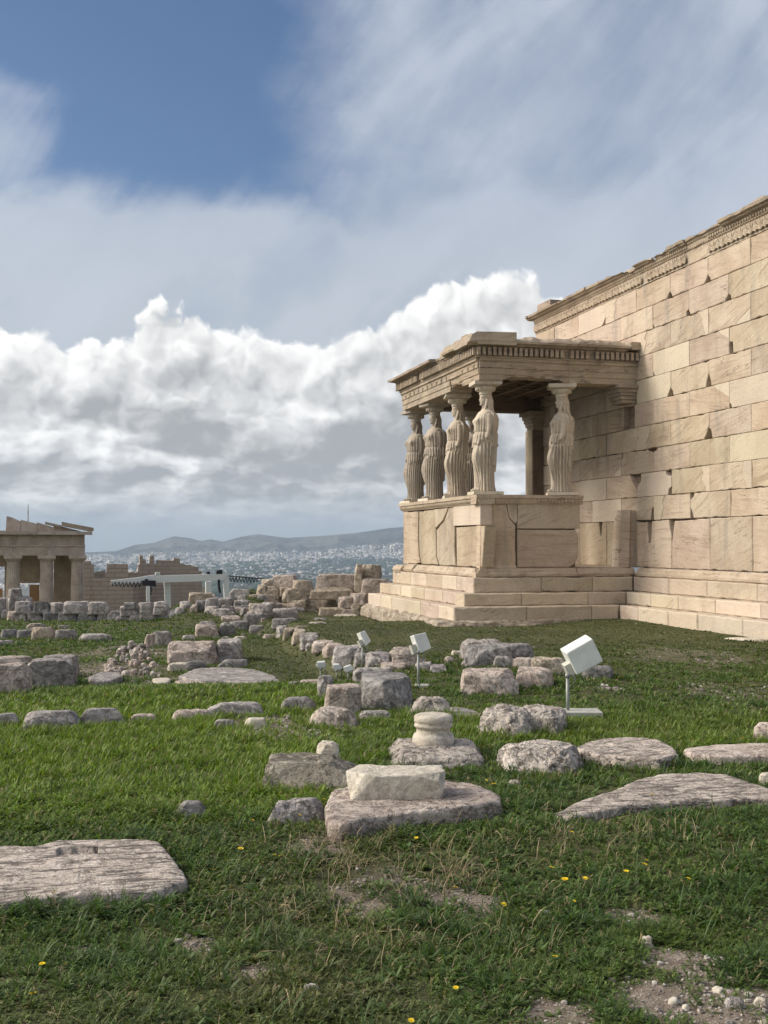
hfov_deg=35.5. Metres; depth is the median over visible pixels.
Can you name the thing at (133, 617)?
wall stone
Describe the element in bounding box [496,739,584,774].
boulder
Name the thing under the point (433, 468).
caryatid statue
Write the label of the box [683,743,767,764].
stone slab
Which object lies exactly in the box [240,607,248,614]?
tumbled stone
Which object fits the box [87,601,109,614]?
wall stone
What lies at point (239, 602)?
wall stone
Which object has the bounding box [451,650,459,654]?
loose stone
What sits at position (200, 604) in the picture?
wall stone
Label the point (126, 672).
rubble stone
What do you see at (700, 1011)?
pebble
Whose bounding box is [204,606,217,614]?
tumbled stone
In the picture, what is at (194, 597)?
wall stone
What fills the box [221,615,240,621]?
wall stone
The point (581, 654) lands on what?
floodlight
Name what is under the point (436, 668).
edging stone
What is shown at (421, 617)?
foundation stone
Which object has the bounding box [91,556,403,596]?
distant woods
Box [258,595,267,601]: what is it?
tumbled stone
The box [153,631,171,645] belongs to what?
boulder
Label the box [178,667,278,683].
stone slab
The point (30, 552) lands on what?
gate building
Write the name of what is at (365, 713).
boulder
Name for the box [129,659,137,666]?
rubble stone
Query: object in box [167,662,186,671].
stone block
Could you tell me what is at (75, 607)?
wall stone
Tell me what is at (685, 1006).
pebble
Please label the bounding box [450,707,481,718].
stone slab
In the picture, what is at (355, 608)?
wall stone
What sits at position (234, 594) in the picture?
wall stone
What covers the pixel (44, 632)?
stone block
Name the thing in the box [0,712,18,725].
sunk stone
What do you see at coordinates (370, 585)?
wall stone
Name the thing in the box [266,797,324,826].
boulder
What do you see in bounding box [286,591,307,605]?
wall stone
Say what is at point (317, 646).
edging stone
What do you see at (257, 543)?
hills
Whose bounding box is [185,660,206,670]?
stone lump
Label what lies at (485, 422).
caryatid statue
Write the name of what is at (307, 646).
edging stone
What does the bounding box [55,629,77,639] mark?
stone block
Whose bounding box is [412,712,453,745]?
column base
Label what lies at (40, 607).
wall stone
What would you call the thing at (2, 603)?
wall stone
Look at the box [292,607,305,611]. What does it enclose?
tumbled stone
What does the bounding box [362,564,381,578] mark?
stone block
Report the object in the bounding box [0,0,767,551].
sky
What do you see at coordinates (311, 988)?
loose stone
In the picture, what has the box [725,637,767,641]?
loose stone
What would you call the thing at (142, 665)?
rubble stone
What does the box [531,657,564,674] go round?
stone block
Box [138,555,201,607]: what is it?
ruined wall
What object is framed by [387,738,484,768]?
boulder
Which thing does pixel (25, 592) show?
city plain
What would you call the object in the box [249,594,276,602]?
wall stone
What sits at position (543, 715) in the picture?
stone block
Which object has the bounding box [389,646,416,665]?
edging stone
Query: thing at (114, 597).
ruined wall
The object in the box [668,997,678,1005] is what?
pebble
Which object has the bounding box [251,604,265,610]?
tumbled stone
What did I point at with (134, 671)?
rubble stone
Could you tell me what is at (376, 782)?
stone block
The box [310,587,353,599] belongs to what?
wall stone
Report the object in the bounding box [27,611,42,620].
wall stone
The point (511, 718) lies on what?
boulder
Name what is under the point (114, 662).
rubble stone
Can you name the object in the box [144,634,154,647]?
stone block
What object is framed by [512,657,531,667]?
stone lump
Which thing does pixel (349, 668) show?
floodlight
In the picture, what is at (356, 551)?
city houses
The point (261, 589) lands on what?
wall stone
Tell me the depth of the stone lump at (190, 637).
23.20 m
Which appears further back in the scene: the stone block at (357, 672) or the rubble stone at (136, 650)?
the rubble stone at (136, 650)
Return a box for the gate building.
[0,516,93,603]
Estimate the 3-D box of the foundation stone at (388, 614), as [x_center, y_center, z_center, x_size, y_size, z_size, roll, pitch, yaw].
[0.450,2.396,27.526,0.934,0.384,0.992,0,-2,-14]
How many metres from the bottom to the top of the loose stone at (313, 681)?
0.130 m
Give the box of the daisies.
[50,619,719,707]
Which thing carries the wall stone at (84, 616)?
on the ground at (652, 1002)
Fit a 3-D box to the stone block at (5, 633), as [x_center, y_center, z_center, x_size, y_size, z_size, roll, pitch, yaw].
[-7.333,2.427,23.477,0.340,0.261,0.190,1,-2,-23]
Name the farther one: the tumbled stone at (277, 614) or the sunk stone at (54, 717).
the tumbled stone at (277, 614)
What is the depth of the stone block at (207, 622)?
24.11 m
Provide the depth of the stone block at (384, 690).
11.48 m
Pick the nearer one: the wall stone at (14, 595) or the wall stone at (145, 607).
the wall stone at (145, 607)
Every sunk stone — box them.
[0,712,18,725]
[23,710,81,730]
[80,708,124,726]
[131,713,155,720]
[172,709,210,719]
[207,701,263,715]
[213,719,236,727]
[245,717,266,728]
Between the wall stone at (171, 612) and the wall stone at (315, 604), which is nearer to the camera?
the wall stone at (171, 612)
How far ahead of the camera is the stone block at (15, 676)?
12.86 m
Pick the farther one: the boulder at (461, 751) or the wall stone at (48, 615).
the wall stone at (48, 615)
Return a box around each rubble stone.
[109,659,117,664]
[119,655,125,661]
[121,670,129,676]
[128,640,134,647]
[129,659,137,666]
[130,653,138,659]
[130,668,137,674]
[133,647,139,652]
[138,643,145,650]
[140,663,146,668]
[143,652,148,658]
[149,661,156,666]
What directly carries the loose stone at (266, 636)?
on the ground at (652, 1002)
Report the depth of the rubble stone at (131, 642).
20.21 m
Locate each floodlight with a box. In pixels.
[316,661,325,675]
[332,663,341,680]
[343,664,353,678]
[357,631,370,665]
[409,633,430,687]
[560,635,602,717]
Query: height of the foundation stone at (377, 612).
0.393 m
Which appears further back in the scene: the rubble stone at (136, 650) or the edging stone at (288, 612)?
the edging stone at (288, 612)
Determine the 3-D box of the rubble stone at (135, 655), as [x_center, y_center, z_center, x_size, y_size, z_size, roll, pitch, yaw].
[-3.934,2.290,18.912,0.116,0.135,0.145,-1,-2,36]
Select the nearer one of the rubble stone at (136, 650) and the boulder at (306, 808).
the boulder at (306, 808)
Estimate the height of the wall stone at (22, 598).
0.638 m
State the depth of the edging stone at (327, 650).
17.53 m
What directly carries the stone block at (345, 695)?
on the ground at (652, 1002)
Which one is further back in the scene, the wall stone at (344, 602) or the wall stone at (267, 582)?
the wall stone at (267, 582)
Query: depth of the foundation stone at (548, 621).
23.54 m
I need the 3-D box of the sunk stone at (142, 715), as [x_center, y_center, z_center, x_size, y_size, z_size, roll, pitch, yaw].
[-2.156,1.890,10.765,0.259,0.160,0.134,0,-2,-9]
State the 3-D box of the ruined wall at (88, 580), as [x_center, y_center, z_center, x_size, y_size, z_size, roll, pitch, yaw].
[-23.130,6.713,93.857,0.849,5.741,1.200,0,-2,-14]
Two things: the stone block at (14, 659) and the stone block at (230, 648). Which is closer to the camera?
the stone block at (14, 659)
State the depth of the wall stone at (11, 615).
28.90 m
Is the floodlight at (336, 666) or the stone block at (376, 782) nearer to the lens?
the stone block at (376, 782)
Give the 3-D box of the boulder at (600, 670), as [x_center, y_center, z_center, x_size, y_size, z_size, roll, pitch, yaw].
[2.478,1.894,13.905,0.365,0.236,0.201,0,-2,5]
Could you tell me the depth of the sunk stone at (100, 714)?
10.51 m
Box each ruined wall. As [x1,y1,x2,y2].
[83,561,93,601]
[94,564,132,611]
[94,571,104,577]
[128,571,137,606]
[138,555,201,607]
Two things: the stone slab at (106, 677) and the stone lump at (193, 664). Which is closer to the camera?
the stone slab at (106, 677)
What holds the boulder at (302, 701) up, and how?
on the ground at (652, 1002)
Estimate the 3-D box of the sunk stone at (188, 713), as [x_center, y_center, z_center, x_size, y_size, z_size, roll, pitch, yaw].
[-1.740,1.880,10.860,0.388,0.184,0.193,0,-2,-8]
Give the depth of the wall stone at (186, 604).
29.51 m
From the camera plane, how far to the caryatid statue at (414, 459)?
29.73 m
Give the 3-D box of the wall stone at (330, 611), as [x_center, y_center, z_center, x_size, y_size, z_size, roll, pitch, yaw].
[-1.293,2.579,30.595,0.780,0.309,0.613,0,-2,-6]
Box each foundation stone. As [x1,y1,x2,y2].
[360,603,373,617]
[371,606,387,620]
[381,609,398,620]
[395,611,407,620]
[403,613,418,620]
[413,615,432,620]
[424,617,465,626]
[452,620,535,626]
[530,617,582,624]
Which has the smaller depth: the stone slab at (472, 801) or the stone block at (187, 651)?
the stone slab at (472, 801)
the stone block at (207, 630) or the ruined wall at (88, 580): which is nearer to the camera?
the stone block at (207, 630)
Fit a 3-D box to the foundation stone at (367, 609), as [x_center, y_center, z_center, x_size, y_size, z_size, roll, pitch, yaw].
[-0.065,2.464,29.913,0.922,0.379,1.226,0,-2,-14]
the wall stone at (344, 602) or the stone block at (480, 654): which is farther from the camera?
the wall stone at (344, 602)
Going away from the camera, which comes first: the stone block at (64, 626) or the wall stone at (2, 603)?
the stone block at (64, 626)
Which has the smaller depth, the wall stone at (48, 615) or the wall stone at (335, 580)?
the wall stone at (48, 615)
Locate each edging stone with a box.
[271,618,296,629]
[273,608,298,619]
[276,625,286,637]
[283,627,293,640]
[291,628,306,645]
[299,632,318,650]
[305,643,311,650]
[311,640,332,653]
[322,642,343,658]
[331,644,363,670]
[353,652,366,668]
[365,651,390,666]
[380,661,408,669]
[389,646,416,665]
[415,661,431,670]
[430,664,446,672]
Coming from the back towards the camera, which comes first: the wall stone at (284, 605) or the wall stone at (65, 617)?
the wall stone at (284, 605)
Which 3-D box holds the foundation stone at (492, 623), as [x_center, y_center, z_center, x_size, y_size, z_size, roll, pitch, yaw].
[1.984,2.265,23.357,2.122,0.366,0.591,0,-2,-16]
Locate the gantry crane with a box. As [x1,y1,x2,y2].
[111,570,263,607]
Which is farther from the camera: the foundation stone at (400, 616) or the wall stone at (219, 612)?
the wall stone at (219, 612)
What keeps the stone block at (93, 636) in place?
on the ground at (652, 1002)
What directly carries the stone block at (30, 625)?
on the ground at (652, 1002)
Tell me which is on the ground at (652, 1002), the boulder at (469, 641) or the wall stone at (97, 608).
the boulder at (469, 641)
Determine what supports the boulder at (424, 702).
on the ground at (652, 1002)
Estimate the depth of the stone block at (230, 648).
18.94 m
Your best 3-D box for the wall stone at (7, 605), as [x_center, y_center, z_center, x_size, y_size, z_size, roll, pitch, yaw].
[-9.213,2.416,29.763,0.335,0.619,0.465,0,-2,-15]
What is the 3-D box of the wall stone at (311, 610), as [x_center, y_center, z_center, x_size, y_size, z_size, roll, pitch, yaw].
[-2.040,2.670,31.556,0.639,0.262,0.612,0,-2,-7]
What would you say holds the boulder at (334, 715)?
on the ground at (652, 1002)
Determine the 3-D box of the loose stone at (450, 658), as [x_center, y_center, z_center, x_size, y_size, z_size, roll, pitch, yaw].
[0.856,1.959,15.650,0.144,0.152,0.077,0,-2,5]
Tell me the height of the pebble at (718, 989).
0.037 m
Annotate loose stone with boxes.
[234,636,246,639]
[263,634,274,638]
[300,679,317,684]
[303,983,319,994]
[334,614,356,615]
[444,656,454,661]
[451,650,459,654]
[508,779,520,785]
[641,935,653,947]
[724,996,743,1009]
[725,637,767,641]
[725,1020,734,1023]
[753,996,767,1007]
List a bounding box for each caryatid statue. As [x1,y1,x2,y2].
[399,410,428,503]
[418,402,450,501]
[442,393,471,498]
[465,411,477,492]
[467,380,503,494]
[546,383,577,494]
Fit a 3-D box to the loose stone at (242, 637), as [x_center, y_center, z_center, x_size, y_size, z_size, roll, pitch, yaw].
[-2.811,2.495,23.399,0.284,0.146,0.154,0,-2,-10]
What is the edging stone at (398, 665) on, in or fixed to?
on the ground at (652, 1002)
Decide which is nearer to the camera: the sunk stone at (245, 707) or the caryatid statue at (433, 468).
the sunk stone at (245, 707)
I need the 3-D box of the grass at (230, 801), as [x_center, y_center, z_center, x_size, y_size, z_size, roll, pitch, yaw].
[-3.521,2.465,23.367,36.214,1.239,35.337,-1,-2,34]
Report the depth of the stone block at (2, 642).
21.62 m
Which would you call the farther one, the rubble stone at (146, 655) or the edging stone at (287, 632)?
the edging stone at (287, 632)
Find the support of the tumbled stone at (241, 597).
on the ground at (652, 1002)
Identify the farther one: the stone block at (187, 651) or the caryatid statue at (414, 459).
the caryatid statue at (414, 459)
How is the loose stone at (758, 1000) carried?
on the ground at (652, 1002)
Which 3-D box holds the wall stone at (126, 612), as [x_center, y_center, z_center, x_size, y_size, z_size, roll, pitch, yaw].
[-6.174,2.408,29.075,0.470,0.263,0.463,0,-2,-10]
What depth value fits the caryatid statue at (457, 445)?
26.48 m
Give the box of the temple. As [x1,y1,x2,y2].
[368,195,767,639]
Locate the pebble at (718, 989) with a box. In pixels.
[712,986,723,993]
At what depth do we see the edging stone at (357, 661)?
15.60 m
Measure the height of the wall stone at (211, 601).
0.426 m
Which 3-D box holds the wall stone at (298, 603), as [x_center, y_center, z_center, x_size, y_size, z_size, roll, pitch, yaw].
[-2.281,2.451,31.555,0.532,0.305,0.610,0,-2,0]
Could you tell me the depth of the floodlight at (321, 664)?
15.52 m
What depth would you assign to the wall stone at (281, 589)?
31.57 m
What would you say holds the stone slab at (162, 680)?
on the ground at (652, 1002)
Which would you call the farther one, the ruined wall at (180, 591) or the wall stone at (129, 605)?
the ruined wall at (180, 591)
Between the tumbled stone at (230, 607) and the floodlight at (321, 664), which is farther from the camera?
the tumbled stone at (230, 607)
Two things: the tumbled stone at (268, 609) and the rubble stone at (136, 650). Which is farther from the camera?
the tumbled stone at (268, 609)
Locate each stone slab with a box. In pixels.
[0,839,188,911]
[88,672,122,685]
[152,678,170,683]
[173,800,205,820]
[175,680,203,683]
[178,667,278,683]
[324,780,502,840]
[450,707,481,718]
[555,772,767,821]
[577,737,678,770]
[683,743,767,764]
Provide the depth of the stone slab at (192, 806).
6.96 m
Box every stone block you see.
[0,640,13,645]
[0,655,31,663]
[0,662,31,693]
[1,629,17,638]
[17,629,31,638]
[26,623,46,628]
[28,658,77,687]
[31,627,55,639]
[43,654,79,673]
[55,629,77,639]
[58,625,69,628]
[79,633,111,640]
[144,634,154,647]
[167,640,219,664]
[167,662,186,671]
[195,624,219,637]
[199,621,214,624]
[217,638,242,661]
[218,659,248,667]
[219,624,235,636]
[262,752,356,795]
[317,675,333,695]
[324,683,361,714]
[346,764,445,799]
[352,666,391,682]
[354,564,362,592]
[360,671,412,709]
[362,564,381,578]
[460,668,518,695]
[464,642,533,666]
[516,666,553,687]
[524,704,567,733]
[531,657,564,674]
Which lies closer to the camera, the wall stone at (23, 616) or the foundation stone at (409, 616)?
the foundation stone at (409, 616)
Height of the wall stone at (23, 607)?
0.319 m
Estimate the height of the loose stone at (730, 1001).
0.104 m
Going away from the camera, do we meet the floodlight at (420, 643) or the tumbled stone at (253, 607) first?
the floodlight at (420, 643)
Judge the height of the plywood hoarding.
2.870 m
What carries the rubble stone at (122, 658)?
on the ground at (652, 1002)
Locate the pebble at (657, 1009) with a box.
[655,1006,660,1012]
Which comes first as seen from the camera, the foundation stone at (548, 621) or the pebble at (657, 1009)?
the pebble at (657, 1009)
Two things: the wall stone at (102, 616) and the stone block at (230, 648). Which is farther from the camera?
the wall stone at (102, 616)
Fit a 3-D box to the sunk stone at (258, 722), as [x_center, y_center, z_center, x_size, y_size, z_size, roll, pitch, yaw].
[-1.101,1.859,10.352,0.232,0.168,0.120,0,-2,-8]
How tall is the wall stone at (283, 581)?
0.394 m
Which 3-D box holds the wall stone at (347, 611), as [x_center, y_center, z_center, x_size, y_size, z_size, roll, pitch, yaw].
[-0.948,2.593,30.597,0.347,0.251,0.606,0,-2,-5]
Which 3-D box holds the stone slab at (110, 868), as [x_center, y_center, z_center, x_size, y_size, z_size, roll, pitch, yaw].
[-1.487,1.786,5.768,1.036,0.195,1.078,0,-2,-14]
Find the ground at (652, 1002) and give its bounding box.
[0,590,767,1023]
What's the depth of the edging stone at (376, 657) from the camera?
15.13 m
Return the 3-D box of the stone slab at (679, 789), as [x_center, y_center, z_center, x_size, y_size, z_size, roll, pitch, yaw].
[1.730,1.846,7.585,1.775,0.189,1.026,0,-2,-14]
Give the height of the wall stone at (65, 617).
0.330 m
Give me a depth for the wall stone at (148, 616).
28.85 m
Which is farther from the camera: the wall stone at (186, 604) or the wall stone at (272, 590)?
the wall stone at (272, 590)
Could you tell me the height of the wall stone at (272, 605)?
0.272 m
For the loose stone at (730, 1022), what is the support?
on the ground at (652, 1002)
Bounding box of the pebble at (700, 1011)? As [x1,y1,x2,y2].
[697,1008,704,1013]
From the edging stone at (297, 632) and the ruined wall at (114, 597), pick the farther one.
the ruined wall at (114, 597)
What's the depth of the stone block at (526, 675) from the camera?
13.11 m
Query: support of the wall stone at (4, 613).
on the ground at (652, 1002)
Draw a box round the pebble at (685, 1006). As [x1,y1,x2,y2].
[682,1004,688,1009]
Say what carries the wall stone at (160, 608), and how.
on the wall stone at (165, 616)
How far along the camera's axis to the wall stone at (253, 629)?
26.32 m
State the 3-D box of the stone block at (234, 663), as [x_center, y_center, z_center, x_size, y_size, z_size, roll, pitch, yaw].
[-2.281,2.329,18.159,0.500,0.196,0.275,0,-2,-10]
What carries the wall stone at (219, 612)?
on the ground at (652, 1002)
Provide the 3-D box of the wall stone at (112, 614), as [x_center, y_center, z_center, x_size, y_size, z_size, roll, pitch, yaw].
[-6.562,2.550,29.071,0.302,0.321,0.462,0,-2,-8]
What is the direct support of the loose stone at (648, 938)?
on the ground at (652, 1002)
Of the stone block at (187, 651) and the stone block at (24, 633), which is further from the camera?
the stone block at (24, 633)
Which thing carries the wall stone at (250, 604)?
on the ground at (652, 1002)
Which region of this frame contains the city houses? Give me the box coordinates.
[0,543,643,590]
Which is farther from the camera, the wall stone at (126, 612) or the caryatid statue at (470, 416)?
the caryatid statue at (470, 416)
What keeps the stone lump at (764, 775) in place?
on the ground at (652, 1002)
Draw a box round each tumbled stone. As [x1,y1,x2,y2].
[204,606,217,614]
[221,606,235,612]
[238,596,246,599]
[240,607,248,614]
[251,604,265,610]
[254,604,271,614]
[254,608,264,613]
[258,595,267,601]
[273,612,280,617]
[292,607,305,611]
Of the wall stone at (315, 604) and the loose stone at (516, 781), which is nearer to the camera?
the loose stone at (516, 781)
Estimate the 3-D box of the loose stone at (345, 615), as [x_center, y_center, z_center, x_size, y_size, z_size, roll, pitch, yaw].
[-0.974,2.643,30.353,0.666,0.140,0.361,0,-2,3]
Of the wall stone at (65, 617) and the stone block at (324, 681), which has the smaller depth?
the stone block at (324, 681)
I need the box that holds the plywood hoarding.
[29,585,38,605]
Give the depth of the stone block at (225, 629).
24.11 m
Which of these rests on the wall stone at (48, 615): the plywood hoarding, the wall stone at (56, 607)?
the wall stone at (56, 607)
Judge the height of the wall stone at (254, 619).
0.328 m
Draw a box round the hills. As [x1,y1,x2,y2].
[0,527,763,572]
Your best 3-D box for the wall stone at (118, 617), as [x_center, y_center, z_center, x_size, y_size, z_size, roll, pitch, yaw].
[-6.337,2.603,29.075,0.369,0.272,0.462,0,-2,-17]
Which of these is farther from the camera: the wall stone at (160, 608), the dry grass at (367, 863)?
the wall stone at (160, 608)
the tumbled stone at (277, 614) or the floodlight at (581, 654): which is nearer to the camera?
the floodlight at (581, 654)
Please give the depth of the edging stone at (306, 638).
19.56 m
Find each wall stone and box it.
[0,597,5,618]
[1,609,6,618]
[6,597,7,613]
[7,611,17,620]
[8,588,21,610]
[15,601,32,613]
[18,596,28,600]
[18,614,26,620]
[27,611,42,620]
[33,601,49,614]
[43,612,57,620]
[50,602,63,613]
[58,612,77,621]
[63,601,88,613]
[77,611,96,620]
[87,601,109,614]
[97,613,106,620]
[107,610,119,620]
[116,614,128,620]
[120,606,138,616]
[124,602,136,608]
[129,615,138,620]
[138,602,153,613]
[139,613,157,620]
[153,601,169,615]
[158,614,168,619]
[169,609,174,616]
[175,607,184,615]
[179,601,190,608]
[189,592,212,603]
[190,604,197,611]
[195,600,205,609]
[204,598,218,609]
[214,608,231,616]
[218,598,232,606]
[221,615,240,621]
[229,589,249,600]
[233,600,249,605]
[233,621,248,630]
[243,613,269,626]
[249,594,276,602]
[249,603,260,610]
[249,625,263,633]
[256,585,266,593]
[261,579,272,585]
[262,602,276,609]
[264,586,279,598]
[272,575,297,587]
[276,602,286,607]
[279,587,289,596]
[281,588,296,602]
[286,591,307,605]
[287,600,306,610]
[293,580,313,595]
[306,609,318,611]
[307,596,336,609]
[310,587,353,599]
[315,573,353,589]
[318,607,344,615]
[337,596,352,608]
[341,609,351,613]
[350,593,367,605]
[351,603,359,615]
[361,578,391,594]
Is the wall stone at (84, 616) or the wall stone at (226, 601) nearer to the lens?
the wall stone at (84, 616)
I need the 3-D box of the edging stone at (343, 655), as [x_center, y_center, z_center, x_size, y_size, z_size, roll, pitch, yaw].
[-0.497,1.994,16.387,0.452,0.366,0.536,0,-2,1]
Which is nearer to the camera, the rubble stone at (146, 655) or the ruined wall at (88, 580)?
the rubble stone at (146, 655)
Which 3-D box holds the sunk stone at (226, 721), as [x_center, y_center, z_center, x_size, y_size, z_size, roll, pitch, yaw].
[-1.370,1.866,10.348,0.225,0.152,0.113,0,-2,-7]
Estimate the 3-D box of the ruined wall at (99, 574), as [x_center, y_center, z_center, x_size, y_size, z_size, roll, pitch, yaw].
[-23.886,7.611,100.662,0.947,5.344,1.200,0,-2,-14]
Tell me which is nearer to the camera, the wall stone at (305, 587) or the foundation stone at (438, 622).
the foundation stone at (438, 622)
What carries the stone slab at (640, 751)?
on the ground at (652, 1002)
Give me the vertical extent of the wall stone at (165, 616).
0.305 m
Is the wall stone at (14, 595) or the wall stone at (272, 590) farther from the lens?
the wall stone at (272, 590)
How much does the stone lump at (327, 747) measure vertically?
0.112 m
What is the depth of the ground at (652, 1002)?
6.17 m
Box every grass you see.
[0,589,767,1023]
[12,741,767,1023]
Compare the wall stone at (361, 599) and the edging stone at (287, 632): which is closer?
the edging stone at (287, 632)
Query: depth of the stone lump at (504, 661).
15.07 m
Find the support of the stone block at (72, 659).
on the ground at (652, 1002)
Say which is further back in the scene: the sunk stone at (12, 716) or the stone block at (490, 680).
the stone block at (490, 680)
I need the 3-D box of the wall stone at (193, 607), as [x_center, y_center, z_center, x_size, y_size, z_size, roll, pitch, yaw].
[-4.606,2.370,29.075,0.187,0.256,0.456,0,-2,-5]
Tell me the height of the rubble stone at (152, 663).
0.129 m
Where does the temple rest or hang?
on the ground at (652, 1002)
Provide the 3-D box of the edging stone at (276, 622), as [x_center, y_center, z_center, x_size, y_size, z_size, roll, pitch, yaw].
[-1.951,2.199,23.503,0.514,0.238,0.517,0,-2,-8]
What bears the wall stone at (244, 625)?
on the ground at (652, 1002)
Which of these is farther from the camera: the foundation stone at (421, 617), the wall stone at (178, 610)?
the wall stone at (178, 610)
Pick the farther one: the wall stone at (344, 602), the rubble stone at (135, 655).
the wall stone at (344, 602)
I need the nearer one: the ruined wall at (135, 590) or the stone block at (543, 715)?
the stone block at (543, 715)
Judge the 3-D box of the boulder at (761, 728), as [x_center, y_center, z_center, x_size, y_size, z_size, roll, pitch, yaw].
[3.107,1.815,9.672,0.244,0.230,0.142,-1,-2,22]
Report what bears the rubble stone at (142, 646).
on the ground at (652, 1002)
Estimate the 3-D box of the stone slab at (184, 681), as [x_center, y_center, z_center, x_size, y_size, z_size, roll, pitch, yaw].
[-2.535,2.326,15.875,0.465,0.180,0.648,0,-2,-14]
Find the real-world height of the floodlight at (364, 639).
0.535 m
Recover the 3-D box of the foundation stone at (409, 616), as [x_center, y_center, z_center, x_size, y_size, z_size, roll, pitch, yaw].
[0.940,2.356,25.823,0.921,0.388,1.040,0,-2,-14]
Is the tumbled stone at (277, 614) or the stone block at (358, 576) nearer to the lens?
the tumbled stone at (277, 614)
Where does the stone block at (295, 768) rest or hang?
on the ground at (652, 1002)
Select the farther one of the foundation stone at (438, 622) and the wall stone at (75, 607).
the wall stone at (75, 607)
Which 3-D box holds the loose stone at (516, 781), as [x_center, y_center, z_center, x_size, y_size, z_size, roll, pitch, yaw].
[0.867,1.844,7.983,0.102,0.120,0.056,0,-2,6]
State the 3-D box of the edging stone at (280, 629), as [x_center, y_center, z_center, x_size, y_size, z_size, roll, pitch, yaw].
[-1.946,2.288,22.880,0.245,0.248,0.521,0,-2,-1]
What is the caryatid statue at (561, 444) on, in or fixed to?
on the temple
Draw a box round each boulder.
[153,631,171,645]
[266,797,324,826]
[281,696,316,711]
[309,706,358,726]
[358,710,391,721]
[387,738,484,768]
[410,696,449,713]
[459,638,500,658]
[477,703,537,738]
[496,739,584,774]
[582,665,612,678]
[753,722,767,740]
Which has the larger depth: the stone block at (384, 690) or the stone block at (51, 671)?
the stone block at (51, 671)
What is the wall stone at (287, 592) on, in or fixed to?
on the wall stone at (284, 605)
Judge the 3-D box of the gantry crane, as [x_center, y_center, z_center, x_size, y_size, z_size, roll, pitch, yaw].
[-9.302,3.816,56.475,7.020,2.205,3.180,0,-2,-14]
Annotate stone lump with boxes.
[182,635,195,640]
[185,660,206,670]
[317,740,339,757]
[493,656,512,667]
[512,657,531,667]
[759,772,767,784]

